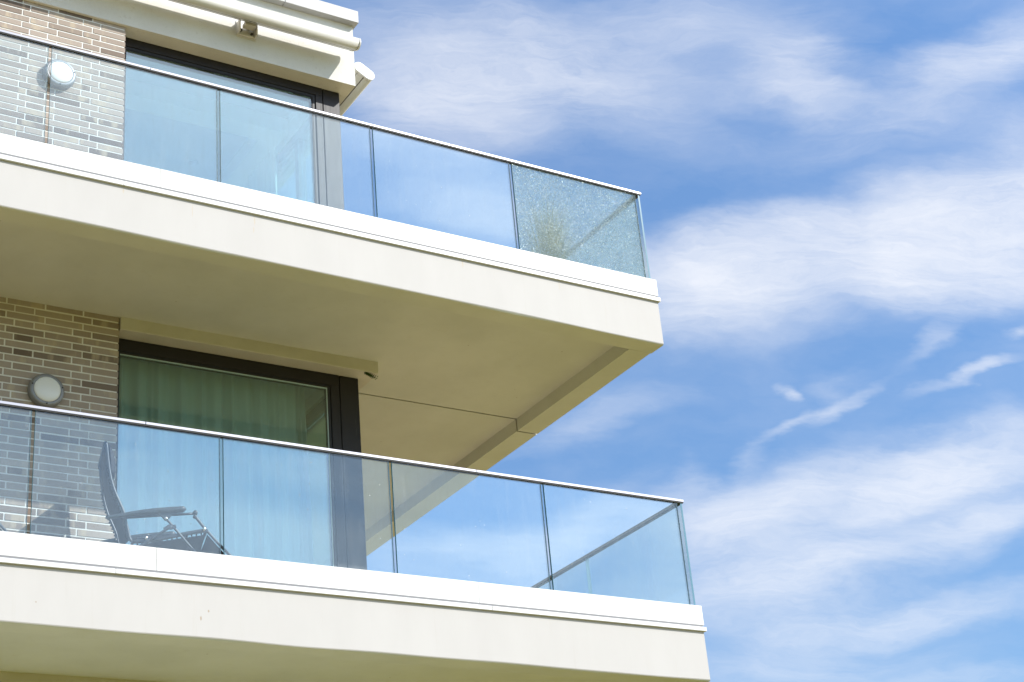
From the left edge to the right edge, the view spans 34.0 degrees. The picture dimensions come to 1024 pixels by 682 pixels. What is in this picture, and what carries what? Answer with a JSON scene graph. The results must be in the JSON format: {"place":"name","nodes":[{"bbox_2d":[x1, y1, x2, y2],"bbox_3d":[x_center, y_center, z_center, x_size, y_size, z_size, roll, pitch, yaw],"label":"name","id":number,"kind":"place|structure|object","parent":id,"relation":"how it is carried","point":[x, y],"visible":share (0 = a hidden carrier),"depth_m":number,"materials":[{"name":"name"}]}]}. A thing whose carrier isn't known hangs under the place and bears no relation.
{"place":"outdoors","nodes":[
{"label":"outdoors","id":0,"kind":"place"},
{"bbox_2d":[0,0,709,681],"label":"apartment building","id":1,"kind":"structure","parent":0,"point":[470,362],"depth_m":13.58,"materials":[{"name":"white concrete"}]},
{"bbox_2d":[0,523,7,531],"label":"reclining chair","id":2,"kind":"object","parent":1,"relation":"on","point":[2,527],"visible":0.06,"depth_m":11.67,"materials":[{"name":"grey metal"}]},
{"bbox_2d":[27,374,63,407],"bbox_3d":[-3.611,0.383,12.986,0.278,0.278,0.084,11,-30,-30],"label":"wall lamp","id":3,"kind":"object","parent":1,"relation":"attached to","point":[45,390],"visible":0.98,"depth_m":12.95,"materials":[{"name":"grey"}]},
{"bbox_2d":[42,59,75,89],"bbox_3d":[-3.863,-2.285,14.302,0.278,0.278,0.084,11,-30,-30],"label":"wall lamp","id":4,"kind":"object","parent":1,"relation":"attached to","point":[63,75],"visible":0.94,"depth_m":14.26,"materials":[{"name":"grey plastic"}]},
{"bbox_2d":[98,441,231,555],"bbox_3d":[-2.659,1.411,12.430,1.370,1.230,0.582,4,-28,-18],"label":"reclining chair","id":5,"kind":"object","parent":1,"relation":"on","point":[117,517],"visible":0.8,"depth_m":12.29,"materials":[{"name":"grey metal"}]},
{"bbox_2d":[117,357,313,563],"bbox_3d":[-2.514,1.301,13.821,1.990,2.550,0.157,11,-30,-30],"label":"curtain","id":6,"kind":"object","parent":1,"relation":"hanging from","point":[267,508],"visible":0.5,"depth_m":14.01,"materials":[{"name":"green fabric"}]},
{"bbox_2d":[122,37,343,209],"bbox_3d":[-2.589,-1.398,15.041,2.308,2.543,0.190,11,-30,-30],"label":"window","id":7,"kind":"structure","parent":1,"relation":"in","point":[327,170],"depth_m":15.63,"materials":[{"name":"black metal"}]},
{"bbox_2d":[115,338,366,569],"bbox_3d":[-2.311,1.301,13.726,2.363,2.512,0.190,11,-30,-30],"label":"window","id":8,"kind":"structure","parent":1,"relation":"in","point":[341,393],"depth_m":14.24,"materials":[{"name":"black metal"}]},
{"bbox_2d":[248,147,277,194],"bbox_3d":[-2.410,-0.734,16.283,0.059,2.380,0.620,11,-30,-30],"label":"curtain","id":9,"kind":"object","parent":1,"relation":"hanging from","point":[262,177],"visible":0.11,"depth_m":16.61,"materials":[{"name":"fabric"}]},
{"bbox_2d":[169,0,360,51],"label":"awning","id":10,"kind":"object","parent":1,"relation":"attached to","point":[252,18],"visible":1,"depth_m":15.53,"materials":[{"name":"grey"}]},
{"bbox_2d":[277,116,310,201],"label":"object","id":11,"kind":"structure","parent":1,"relation":"in","point":[296,145],"depth_m":16.51,"materials":[{"name":"blue glass"}]},
{"bbox_2d":[306,398,324,432],"bbox_3d":[-2.280,2.238,15.628,0.080,2.510,3.390,11,-30,-30],"label":"window","id":12,"kind":"structure","parent":1,"relation":"in","point":[316,415],"depth_m":15.25,"materials":[{"name":"glass"}]},
{"bbox_2d":[277,62,374,191],"bbox_3d":[-2.405,-1.877,17.706,0.297,0.217,3.617,11,-30,-30],"label":"awning","id":13,"kind":"object","parent":1,"relation":"attached to","point":[364,76],"visible":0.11,"depth_m":16.61,"materials":[{"name":"grey"}]},
{"bbox_2d":[0,29,657,296],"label":"balcony railing","id":14,"kind":"object","parent":1,"relation":"on","point":[55,155],"visible":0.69,"depth_m":13.44,"materials":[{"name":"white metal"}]},
{"bbox_2d":[0,401,703,626],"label":"balcony railing","id":15,"kind":"object","parent":1,"relation":"on","point":[24,546],"visible":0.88,"depth_m":12.11,"materials":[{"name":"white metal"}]},
{"bbox_2d":[507,187,576,260],"bbox_3d":[0.324,-0.864,15.280,0.648,1.308,0.652,-16,-28,21],"label":"plant","id":16,"kind":"object","parent":1,"relation":"on","point":[545,249],"visible":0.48,"depth_m":15.28,"materials":[{"name":"green plant"}]},
{"bbox_2d":[278,0,1023,681],"label":"sky","id":17,"kind":"structure","parent":0,"point":[832,191],"materials":[{"name":"blue"}]}
]}

